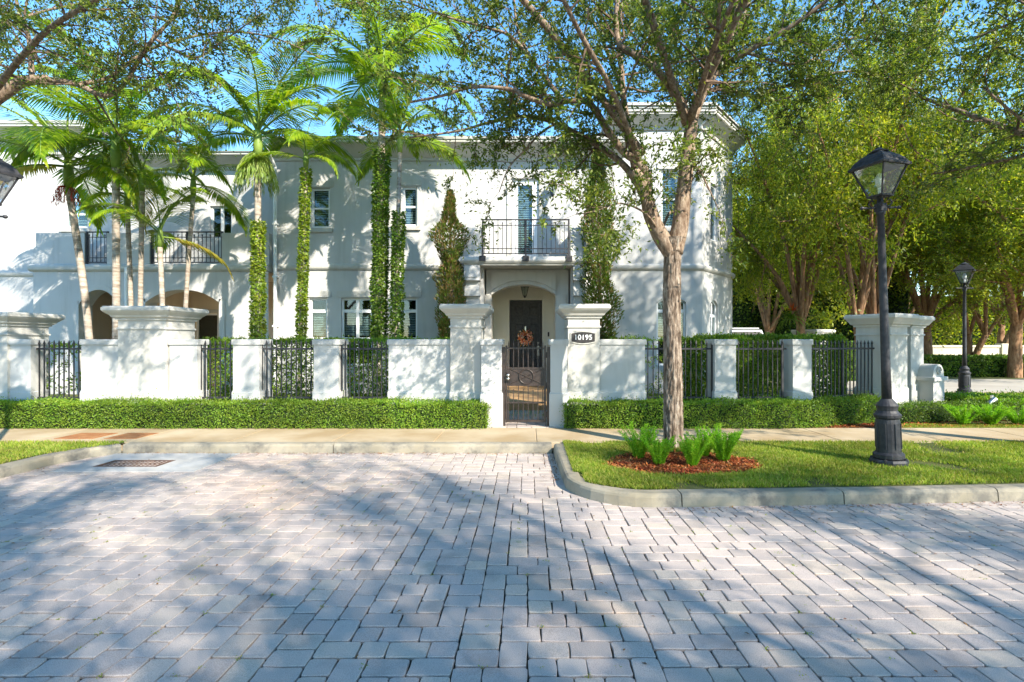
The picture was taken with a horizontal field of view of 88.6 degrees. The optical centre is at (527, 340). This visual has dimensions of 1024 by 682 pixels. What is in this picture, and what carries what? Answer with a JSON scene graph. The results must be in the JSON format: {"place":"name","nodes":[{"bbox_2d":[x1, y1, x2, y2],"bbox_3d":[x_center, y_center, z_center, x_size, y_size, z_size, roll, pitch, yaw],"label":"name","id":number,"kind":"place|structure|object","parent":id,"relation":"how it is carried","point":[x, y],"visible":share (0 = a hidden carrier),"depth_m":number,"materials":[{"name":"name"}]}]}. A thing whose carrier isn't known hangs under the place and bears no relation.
{"place":"outdoors","nodes":[
{"label":"outdoors","id":0,"kind":"place"},
{"bbox_2d":[0,439,125,463],"bbox_3d":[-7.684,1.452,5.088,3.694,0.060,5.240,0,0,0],"label":"lawn grass","id":1,"kind":"structure","parent":0,"point":[29,445],"depth_m":7.25,"materials":[{"name":"plant"}]},
{"bbox_2d":[0,158,23,218],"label":"street lamp","id":2,"kind":"object","parent":1,"relation":"on","point":[10,176],"visible":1,"depth_m":6.05,"materials":[{"name":"paint"}]},
{"bbox_2d":[0,0,434,191],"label":"street oak","id":3,"kind":"object","parent":1,"relation":"on","point":[10,88],"visible":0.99,"depth_m":6.62,"materials":[{"name":"green plant"}]},
{"bbox_2d":[428,189,470,338],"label":"column juniper","id":4,"kind":"object","parent":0,"point":[449,267],"depth_m":13.42,"materials":[{"name":"green plant"}]},
{"bbox_2d":[1,484,994,678],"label":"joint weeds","id":5,"kind":"object","parent":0,"point":[433,574],"visible":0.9,"depth_m":3.40,"materials":[{"name":"green plant"}]},
{"bbox_2d":[0,453,1023,681],"bbox_3d":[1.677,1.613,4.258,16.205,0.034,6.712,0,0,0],"label":"paved road","id":6,"kind":"structure","parent":0,"point":[77,576],"depth_m":3.50,"materials":[{"name":"stone"}]},
{"bbox_2d":[0,443,120,477],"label":"kerb","id":7,"kind":"structure","parent":6,"relation":"on","point":[24,465],"depth_m":6.82,"materials":[{"name":"concrete"}]},
{"bbox_2d":[50,453,239,471],"bbox_3d":[-4.966,1.621,6.935,1.757,0.058,1.030,0,0,0],"label":"storm drain","id":8,"kind":"object","parent":6,"relation":"in","point":[184,462],"visible":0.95,"depth_m":6.88,"materials":[{"name":"concrete"}]},
{"bbox_2d":[122,442,551,453],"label":"curb","id":9,"kind":"structure","parent":6,"relation":"on","point":[353,447],"depth_m":7.51,"materials":[{"name":"concrete"}]},
{"bbox_2d":[553,443,1023,508],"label":"kerb around island","id":10,"kind":"structure","parent":6,"relation":"on","point":[575,483],"depth_m":5.17,"materials":[{"name":"concrete"}]},
{"bbox_2d":[968,16,1023,100],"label":"street oak","id":11,"kind":"object","parent":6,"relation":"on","point":[994,58],"visible":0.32,"depth_m":10.21,"materials":[{"name":"green plant"}]},
{"bbox_2d":[0,428,1023,452],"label":"sidewalk","id":12,"kind":"structure","parent":0,"point":[553,436],"depth_m":8.30,"materials":[{"name":"concrete"}]},
{"bbox_2d":[54,433,116,438],"bbox_3d":[-6.865,1.484,8.170,0.593,0.031,0.500,0,0,0],"label":"utility cover","id":13,"kind":"object","parent":12,"relation":"on","point":[86,436],"visible":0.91,"depth_m":8.10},
{"bbox_2d":[104,433,157,438],"bbox_3d":[-6.165,1.484,8.170,0.491,0.031,0.500,0,0,0],"label":"utility cover","id":14,"kind":"object","parent":12,"relation":"on","point":[130,435],"visible":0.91,"depth_m":8.12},
{"bbox_2d":[0,0,1023,295],"label":"sky","id":15,"kind":"structure","parent":0,"point":[433,62],"materials":[{"name":"blue"}]},
{"bbox_2d":[8,452,1022,519],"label":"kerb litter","id":16,"kind":"object","parent":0,"point":[668,512],"visible":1,"depth_m":5.22,"materials":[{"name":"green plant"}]},
{"bbox_2d":[492,410,555,428],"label":"garden walk","id":17,"kind":"structure","parent":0,"point":[535,425],"depth_m":9.49,"materials":[{"name":"stone"}]},
{"bbox_2d":[50,377,1023,428],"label":"yard ground","id":18,"kind":"structure","parent":0,"point":[660,394],"depth_m":14.44,"materials":[{"name":"soil"}]},
{"bbox_2d":[8,339,47,403],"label":"garden wall","id":19,"kind":"structure","parent":18,"relation":"on","point":[23,369],"depth_m":9.30,"materials":[{"name":"white paint"}]},
{"bbox_2d":[0,312,64,399],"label":"wall pillar","id":20,"kind":"structure","parent":18,"relation":"on","point":[17,325],"depth_m":9.37,"materials":[{"name":"paint"}]},
{"bbox_2d":[36,340,80,398],"bbox_3d":[-8.461,0.730,9.420,0.944,1.540,0.041,0,0,0],"label":"iron fence","id":21,"kind":"object","parent":18,"relation":"on","point":[58,349],"visible":0.77,"depth_m":9.41,"materials":[{"name":"metal"}]},
{"bbox_2d":[46,341,80,400],"bbox_3d":[-8.832,0.749,9.970,1.440,1.524,0.925,0,0,0],"label":"garden shrub","id":22,"kind":"object","parent":18,"relation":"on","point":[61,352],"visible":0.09,"depth_m":9.88,"materials":[{"name":"green plant"}]},
{"bbox_2d":[0,54,191,338],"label":"palm tree","id":23,"kind":"object","parent":18,"relation":"on","point":[47,142],"visible":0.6,"depth_m":12.04,"materials":[{"name":"green plant"}]},
{"bbox_2d":[79,339,117,400],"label":"garden wall","id":24,"kind":"structure","parent":18,"relation":"on","point":[99,368],"depth_m":9.30,"materials":[{"name":"white paint"}]},
{"bbox_2d":[22,137,189,305],"bbox_3d":[-9.481,-1.625,12.718,2.828,6.113,2.974,0,0,0],"label":"palm tree","id":25,"kind":"object","parent":18,"relation":"on","point":[126,201],"visible":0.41,"depth_m":12.55,"materials":[{"name":"green plant"}]},
{"bbox_2d":[0,4,233,338],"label":"palm tree","id":26,"kind":"object","parent":18,"relation":"on","point":[115,152],"visible":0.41,"depth_m":11.73,"materials":[{"name":"green plant"}]},
{"bbox_2d":[54,101,209,305],"bbox_3d":[-9.110,-1.871,12.046,2.968,6.604,3.310,0,0,0],"label":"palm tree","id":27,"kind":"object","parent":18,"relation":"on","point":[80,177],"visible":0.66,"depth_m":12.15,"materials":[{"name":"green plant"}]},
{"bbox_2d":[0,120,272,393],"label":"townhouse","id":28,"kind":"structure","parent":18,"relation":"on","point":[38,270],"depth_m":15.43,"materials":[{"name":"white paint"}]},
{"bbox_2d":[211,207,231,236],"bbox_3d":[-9.249,-3.584,15.901,0.655,0.963,0.063,0,0,0],"label":"window","id":29,"kind":"structure","parent":28,"relation":"in","point":[212,208],"depth_m":15.87,"materials":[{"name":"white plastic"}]},
{"bbox_2d":[74,173,233,305],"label":"palm tree","id":30,"kind":"object","parent":18,"relation":"on","point":[160,245],"visible":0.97,"depth_m":11.94,"materials":[{"name":"green plant"}]},
{"bbox_2d":[100,306,208,403],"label":"wall pillar","id":31,"kind":"structure","parent":18,"relation":"on","point":[145,333],"depth_m":9.26,"materials":[{"name":"paint"}]},
{"bbox_2d":[168,339,208,403],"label":"garden wall","id":32,"kind":"structure","parent":18,"relation":"on","point":[184,367],"depth_m":9.30,"materials":[{"name":"white paint"}]},
{"bbox_2d":[119,108,264,307],"bbox_3d":[-7.684,-1.929,12.309,2.855,6.724,3.132,0,0,-31],"label":"palm tree","id":33,"kind":"object","parent":18,"relation":"on","point":[222,199],"visible":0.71,"depth_m":12.37,"materials":[{"name":"green plant"}]},
{"bbox_2d":[201,340,232,398],"bbox_3d":[-5.612,0.730,9.420,0.692,1.540,0.041,0,0,0],"label":"iron fence","id":34,"kind":"object","parent":18,"relation":"on","point":[215,349],"visible":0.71,"depth_m":9.41,"materials":[{"name":"metal"}]},
{"bbox_2d":[0,388,491,429],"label":"box hedge","id":35,"kind":"object","parent":18,"relation":"on","point":[203,413],"visible":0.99,"depth_m":8.88,"materials":[{"name":"green plant"}]},
{"bbox_2d":[134,34,362,338],"bbox_3d":[-6.384,-2.666,12.372,4.785,8.192,4.329,0,0,-45],"label":"palm tree","id":36,"kind":"object","parent":18,"relation":"on","point":[258,231],"visible":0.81,"depth_m":12.28,"materials":[{"name":"green plant"}]},
{"bbox_2d":[231,339,272,403],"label":"garden pier","id":37,"kind":"structure","parent":18,"relation":"on","point":[247,368],"depth_m":9.30,"materials":[{"name":"white paint"}]},
{"bbox_2d":[262,340,313,398],"bbox_3d":[-4.337,0.730,9.420,1.036,1.540,0.041,0,0,0],"label":"iron fence","id":38,"kind":"object","parent":18,"relation":"on","point":[291,349],"visible":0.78,"depth_m":9.41,"materials":[{"name":"metal"}]},
{"bbox_2d":[235,101,373,396],"bbox_3d":[-5.441,-2.148,12.841,2.833,7.158,2.972,0,0,34],"label":"palm tree","id":39,"kind":"object","parent":18,"relation":"on","point":[302,279],"visible":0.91,"depth_m":12.54,"materials":[{"name":"green plant"}]},
{"bbox_2d":[200,333,449,403],"bbox_3d":[-4.156,0.655,10.931,5.662,1.735,1.306,0,0,0],"label":"garden hedge","id":40,"kind":"object","parent":18,"relation":"on","point":[302,339],"visible":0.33,"depth_m":10.61,"materials":[{"name":"green plant"}]},
{"bbox_2d":[312,339,348,403],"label":"garden pier","id":41,"kind":"structure","parent":18,"relation":"on","point":[327,368],"depth_m":9.30,"materials":[{"name":"white paint"}]},
{"bbox_2d":[341,340,387,398],"bbox_3d":[-2.952,0.730,9.420,0.956,1.540,0.041,0,0,0],"label":"iron fence","id":42,"kind":"object","parent":18,"relation":"on","point":[363,349],"visible":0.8,"depth_m":9.41,"materials":[{"name":"metal"}]},
{"bbox_2d":[258,0,476,396],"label":"palm tree","id":43,"kind":"object","parent":18,"relation":"on","point":[380,219],"visible":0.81,"depth_m":12.88,"materials":[{"name":"green plant"}]},
{"bbox_2d":[312,44,470,337],"bbox_3d":[-3.346,-2.645,12.762,3.884,8.152,3.665,0,0,0],"label":"palm tree","id":44,"kind":"object","parent":18,"relation":"on","point":[397,315],"visible":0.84,"depth_m":12.73,"materials":[{"name":"green plant"}]},
{"bbox_2d":[387,339,449,403],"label":"garden wall","id":45,"kind":"structure","parent":18,"relation":"on","point":[417,368],"depth_m":9.30,"materials":[{"name":"white paint"}]},
{"bbox_2d":[439,304,493,403],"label":"wall pillar","id":46,"kind":"structure","parent":18,"relation":"on","point":[467,327],"depth_m":9.20,"materials":[{"name":"paint"}]},
{"bbox_2d":[480,339,504,427],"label":"gate wing wall","id":47,"kind":"structure","parent":18,"relation":"on","point":[491,372],"depth_m":9.05,"materials":[{"name":"white paint"}]},
{"bbox_2d":[262,102,746,392],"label":"townhouse","id":48,"kind":"structure","parent":18,"relation":"on","point":[340,254],"depth_m":15.00,"materials":[{"name":"white paint"}]},
{"bbox_2d":[310,298,326,364],"bbox_3d":[-6.000,-0.263,15.137,0.512,1.926,0.135,0,0,0],"label":"window","id":49,"kind":"structure","parent":48,"relation":"in","point":[312,311],"depth_m":15.08,"materials":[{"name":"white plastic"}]},
{"bbox_2d":[312,189,329,227],"bbox_3d":[-5.936,-3.805,15.137,0.530,1.134,0.135,0,0,0],"label":"window","id":50,"kind":"structure","parent":48,"relation":"in","point":[313,190],"depth_m":15.11,"materials":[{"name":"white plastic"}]},
{"bbox_2d":[342,298,371,364],"bbox_3d":[-4.893,-0.263,15.137,0.896,1.926,0.135,0,0,0],"label":"window","id":51,"kind":"structure","parent":48,"relation":"in","point":[357,311],"depth_m":15.08,"materials":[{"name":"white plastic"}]},
{"bbox_2d":[399,298,416,337],"bbox_3d":[-3.439,-0.263,15.137,0.549,1.926,0.135,0,0,0],"label":"window","id":52,"kind":"structure","parent":48,"relation":"in","point":[405,311],"depth_m":15.18,"materials":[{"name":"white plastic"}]},
{"bbox_2d":[403,187,416,225],"bbox_3d":[-3.375,-3.851,15.137,0.421,1.116,0.135,0,0,0],"label":"window","id":53,"kind":"structure","parent":48,"relation":"in","point":[405,206],"depth_m":15.10,"materials":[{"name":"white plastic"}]},
{"bbox_2d":[512,180,537,256],"bbox_3d":[-0.082,-3.395,15.112,0.750,2.430,0.125,0,0,0],"label":"balcony door","id":54,"kind":"structure","parent":48,"relation":"in","point":[515,211],"depth_m":15.05,"materials":[{"name":"white plastic"}]},
{"bbox_2d":[510,301,540,366],"bbox_3d":[-0.068,0.032,15.964,0.953,2.515,0.152,0,0,0],"label":"front door","id":55,"kind":"structure","parent":48,"relation":"in","point":[522,313],"depth_m":16.00,"materials":[{"name":"wood"}]},
{"bbox_2d":[661,171,677,226],"bbox_3d":[4.052,-4.070,15.137,0.494,1.628,0.135,0,0,0],"label":"window","id":56,"kind":"structure","parent":48,"relation":"in","point":[675,180],"depth_m":15.19,"materials":[{"name":"white plastic"}]},
{"bbox_2d":[657,299,684,364],"bbox_3d":[4.098,-0.272,15.137,0.841,1.944,0.135,0,0,0],"label":"window","id":57,"kind":"structure","parent":48,"relation":"in","point":[658,311],"depth_m":15.07,"materials":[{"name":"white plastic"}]},
{"bbox_2d":[505,384,546,410],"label":"porch floor","id":58,"kind":"structure","parent":18,"relation":"on","point":[535,393],"depth_m":12.07,"materials":[{"name":"stone"}]},
{"bbox_2d":[548,339,568,427],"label":"gate wing wall","id":59,"kind":"structure","parent":18,"relation":"on","point":[558,395],"depth_m":9.05,"materials":[{"name":"white paint"}]},
{"bbox_2d":[502,340,549,425],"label":"garden gate","id":60,"kind":"structure","parent":59,"relation":"attached to","point":[518,376],"depth_m":9.11,"materials":[{"name":"brown metal"}]},
{"bbox_2d":[556,304,610,403],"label":"wall pillar","id":61,"kind":"structure","parent":18,"relation":"on","point":[584,369],"depth_m":9.20,"materials":[{"name":"paint"}]},
{"bbox_2d":[570,331,595,343],"bbox_3d":[0.965,-0.062,9.185,0.444,0.238,0.030,0,0,0],"label":"number plaque","id":62,"kind":"object","parent":61,"relation":"attached to","point":[582,337],"visible":1,"depth_m":9.18,"materials":[{"name":"black plastic"}]},
{"bbox_2d":[600,339,646,403],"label":"garden wall","id":63,"kind":"structure","parent":18,"relation":"on","point":[622,368],"depth_m":9.30,"materials":[{"name":"white paint"}]},
{"bbox_2d":[610,334,707,403],"bbox_3d":[2.586,0.633,10.308,2.214,1.745,0.943,0,0,0],"label":"garden hedge","id":64,"kind":"object","parent":18,"relation":"on","point":[682,339],"visible":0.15,"depth_m":10.05,"materials":[{"name":"green plant"}]},
{"bbox_2d":[645,340,712,398],"bbox_3d":[2.728,0.730,9.420,1.312,1.540,0.041,0,0,0],"label":"iron fence","id":65,"kind":"object","parent":18,"relation":"on","point":[685,349],"visible":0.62,"depth_m":9.41,"materials":[{"name":"metal"}]},
{"bbox_2d":[559,390,880,428],"bbox_3d":[3.611,1.158,9.195,6.221,0.672,1.180,0,0,-6],"label":"box hedge","id":66,"kind":"object","parent":18,"relation":"on","point":[826,411],"visible":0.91,"depth_m":8.89,"materials":[{"name":"green plant"}]},
{"bbox_2d":[705,339,737,403],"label":"garden pier","id":67,"kind":"structure","parent":18,"relation":"on","point":[724,367],"depth_m":9.30,"materials":[{"name":"white paint"}]},
{"bbox_2d":[736,339,786,399],"bbox_3d":[4.170,0.730,9.420,0.933,1.540,0.041,0,0,0],"label":"iron fence","id":68,"kind":"object","parent":18,"relation":"on","point":[782,348],"visible":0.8,"depth_m":9.41,"materials":[{"name":"metal"}]},
{"bbox_2d":[681,327,852,403],"bbox_3d":[5.180,0.612,10.866,4.250,1.822,1.787,0,0,-22],"label":"garden hedge","id":69,"kind":"object","parent":18,"relation":"on","point":[774,337],"visible":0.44,"depth_m":10.42,"materials":[{"name":"green plant"}]},
{"bbox_2d":[779,339,812,403],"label":"garden pier","id":70,"kind":"structure","parent":18,"relation":"on","point":[797,367],"depth_m":9.30,"materials":[{"name":"white paint"}]},
{"bbox_2d":[736,340,855,380],"bbox_3d":[9.860,0.691,19.917,5.374,1.726,1.366,0,0,0],"label":"hedge","id":71,"kind":"object","parent":18,"relation":"on","point":[833,362],"visible":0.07,"depth_m":19.52,"materials":[{"name":"green plant"}]},
{"bbox_2d":[732,79,910,334],"bbox_3d":[11.947,-4.781,25.768,10.897,12.823,11.641,0,0,40],"label":"street oak","id":72,"kind":"object","parent":18,"relation":"on","point":[765,317],"visible":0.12,"depth_m":25.41,"materials":[{"name":"green plant"}]},
{"bbox_2d":[732,262,911,340],"bbox_3d":[14.812,-1.356,28.589,10.098,5.911,3.783,0,0,0],"label":"hedge","id":73,"kind":"object","parent":18,"relation":"on","point":[743,317],"visible":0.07,"depth_m":27.05,"materials":[{"name":"green plant"}]},
{"bbox_2d":[708,52,941,334],"bbox_3d":[8.828,-4.108,16.990,6.919,11.416,6.742,0,0,-25],"label":"street oak","id":74,"kind":"object","parent":18,"relation":"on","point":[761,275],"visible":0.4,"depth_m":16.65,"materials":[{"name":"green plant"}]},
{"bbox_2d":[812,339,874,397],"bbox_3d":[5.840,0.730,9.745,1.676,1.540,0.041,0,0,-20],"label":"iron fence","id":75,"kind":"object","parent":18,"relation":"on","point":[842,348],"visible":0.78,"depth_m":9.73,"materials":[{"name":"metal"}]},
{"bbox_2d":[811,422,939,427],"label":"mulch","id":76,"kind":"object","parent":18,"relation":"on","point":[865,425],"visible":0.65,"depth_m":9.07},
{"bbox_2d":[732,0,1023,346],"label":"street oak","id":77,"kind":"object","parent":18,"relation":"on","point":[866,297],"visible":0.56,"depth_m":14.34,"materials":[{"name":"green plant"}]},
{"bbox_2d":[844,313,919,406],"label":"wall pillar","id":78,"kind":"structure","parent":18,"relation":"on","point":[867,326],"depth_m":9.98,"materials":[{"name":"paint"}]},
{"bbox_2d":[748,88,1022,302],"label":"street oak","id":79,"kind":"object","parent":18,"relation":"on","point":[964,215],"visible":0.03,"depth_m":22.89,"materials":[{"name":"green plant"}]},
{"bbox_2d":[907,316,934,404],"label":"wall pillar","id":80,"kind":"structure","parent":18,"relation":"on","point":[915,346],"depth_m":10.89,"materials":[{"name":"paint"}]},
{"bbox_2d":[916,364,947,402],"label":"scrolled wall end","id":81,"kind":"structure","parent":18,"relation":"on","point":[931,378],"depth_m":10.84,"materials":[{"name":"paint"}]},
{"bbox_2d":[858,105,1023,354],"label":"street oak","id":82,"kind":"object","parent":18,"relation":"on","point":[928,306],"visible":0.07,"depth_m":25.21,"materials":[{"name":"green plant"}]},
{"bbox_2d":[864,153,1023,354],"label":"street oak","id":83,"kind":"object","parent":18,"relation":"on","point":[982,326],"visible":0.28,"depth_m":23.18,"materials":[{"name":"green plant"}]},
{"bbox_2d":[888,92,1023,377],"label":"street oak","id":84,"kind":"object","parent":18,"relation":"on","point":[1015,308],"visible":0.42,"depth_m":21.07,"materials":[{"name":"green plant"}]},
{"bbox_2d":[895,72,1023,283],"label":"street oak","id":85,"kind":"object","parent":18,"relation":"on","point":[1002,211],"visible":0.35,"depth_m":19.63,"materials":[{"name":"green plant"}]},
{"bbox_2d":[908,91,1011,335],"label":"street oak","id":86,"kind":"object","parent":18,"relation":"on","point":[913,310],"depth_m":33.39,"materials":[{"name":"green plant"}]},
{"bbox_2d":[897,396,1023,422],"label":"box hedge","id":87,"kind":"object","parent":18,"relation":"on","point":[926,411],"visible":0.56,"depth_m":9.65,"materials":[{"name":"green plant"}]},
{"bbox_2d":[901,423,1023,427],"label":"verge grass","id":88,"kind":"structure","parent":18,"relation":"on","point":[926,425],"depth_m":9.05,"materials":[{"name":"plant"}]},
{"bbox_2d":[904,420,1022,427],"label":"mulch","id":89,"kind":"object","parent":18,"relation":"on","point":[954,422],"visible":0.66,"depth_m":9.27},
{"bbox_2d":[995,405,1023,424],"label":"foxtail fern","id":90,"kind":"object","parent":89,"relation":"on","point":[1012,416],"visible":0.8,"depth_m":9.25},
{"bbox_2d":[943,404,984,424],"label":"foxtail fern","id":91,"kind":"object","parent":18,"relation":"on","point":[959,417],"visible":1,"depth_m":9.23,"materials":[{"name":"plant"}]},
{"bbox_2d":[908,296,1023,344],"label":"hedge","id":92,"kind":"object","parent":18,"relation":"on","point":[977,335],"visible":0.06,"depth_m":37.00,"materials":[{"name":"green plant"}]},
{"bbox_2d":[915,237,1023,343],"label":"street oak","id":93,"kind":"object","parent":18,"relation":"on","point":[1002,338],"visible":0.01,"depth_m":33.02,"materials":[{"name":"green plant"}]},
{"bbox_2d":[924,353,1023,376],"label":"hedge","id":94,"kind":"object","parent":18,"relation":"on","point":[987,365],"visible":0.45,"depth_m":21.94,"materials":[{"name":"green plant"}]},
{"bbox_2d":[944,385,1023,410],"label":"ground cover","id":95,"kind":"object","parent":18,"relation":"on","point":[967,396],"visible":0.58,"depth_m":10.95,"materials":[{"name":"green plant"}]},
{"bbox_2d":[970,403,1014,424],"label":"foxtail fern","id":96,"kind":"object","parent":18,"relation":"on","point":[990,418],"visible":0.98,"depth_m":9.16,"materials":[{"name":"plant"}]},
{"bbox_2d":[578,151,624,338],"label":"column juniper","id":97,"kind":"object","parent":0,"point":[600,283],"depth_m":13.31,"materials":[{"name":"green plant"}]},
{"bbox_2d":[563,439,1023,489],"bbox_3d":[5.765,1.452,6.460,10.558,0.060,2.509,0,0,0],"label":"island grass","id":98,"kind":"structure","parent":0,"point":[585,462],"depth_m":6.11,"materials":[{"name":"plant"}]},
{"bbox_2d":[607,450,762,474],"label":"mulch","id":99,"kind":"object","parent":98,"relation":"on","point":[684,466],"visible":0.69,"depth_m":6.20,"materials":[{"name":"wood"}]},
{"bbox_2d":[618,421,658,459],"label":"foxtail fern","id":100,"kind":"object","parent":99,"relation":"on","point":[639,451],"visible":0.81,"depth_m":6.52,"materials":[{"name":"plant"}]},
{"bbox_2d":[314,0,994,447],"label":"street oak","id":101,"kind":"object","parent":99,"relation":"on","point":[650,28],"visible":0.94,"depth_m":7.22,"materials":[{"name":"green plant"}]},
{"bbox_2d":[637,431,677,464],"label":"foxtail fern","id":102,"kind":"object","parent":99,"relation":"on","point":[659,453],"visible":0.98,"depth_m":6.18,"materials":[{"name":"plant"}]},
{"bbox_2d":[677,433,713,466],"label":"foxtail fern","id":103,"kind":"object","parent":99,"relation":"on","point":[692,456],"visible":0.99,"depth_m":6.10,"materials":[{"name":"plant"}]},
{"bbox_2d":[685,425,719,456],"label":"foxtail fern","id":104,"kind":"object","parent":99,"relation":"on","point":[708,449],"visible":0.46,"depth_m":6.62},
{"bbox_2d":[696,423,743,461],"bbox_3d":[2.383,1.237,6.417,0.555,0.488,0.556,0,0,-43],"label":"foxtail fern","id":105,"kind":"object","parent":99,"relation":"on","point":[725,451],"visible":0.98,"depth_m":6.39,"materials":[{"name":"plant"}]},
{"bbox_2d":[847,147,911,467],"bbox_3d":[4.256,-0.418,6.308,0.548,3.808,0.477,0,0,-20],"label":"street lamp","id":106,"kind":"object","parent":98,"relation":"on","point":[877,163],"visible":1,"depth_m":6.25,"materials":[{"name":"metal"}]},
{"bbox_2d":[834,0,1023,232],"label":"street oak","id":107,"kind":"object","parent":98,"relation":"on","point":[1012,128],"visible":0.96,"depth_m":7.83,"materials":[{"name":"green plant"}]},
{"bbox_2d":[780,379,1023,391],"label":"side street","id":108,"kind":"structure","parent":0,"point":[994,385],"depth_m":17.55,"materials":[{"name":"concrete"}]},
{"bbox_2d":[933,344,1023,354],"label":"boundary wall","id":109,"kind":"structure","parent":0,"point":[1000,349],"depth_m":30.00,"materials":[{"name":"paint"}]},
{"label":"side path","id":110,"kind":"structure","parent":0,"visible":0},
{"bbox_2d":[953,262,975,393],"bbox_3d":[12.143,-0.357,14.600,0.464,3.674,0.464,0,0,45],"label":"street lamp","id":111,"kind":"object","parent":110,"relation":"on","point":[964,376],"visible":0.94,"depth_m":14.56,"materials":[{"name":"metal"}]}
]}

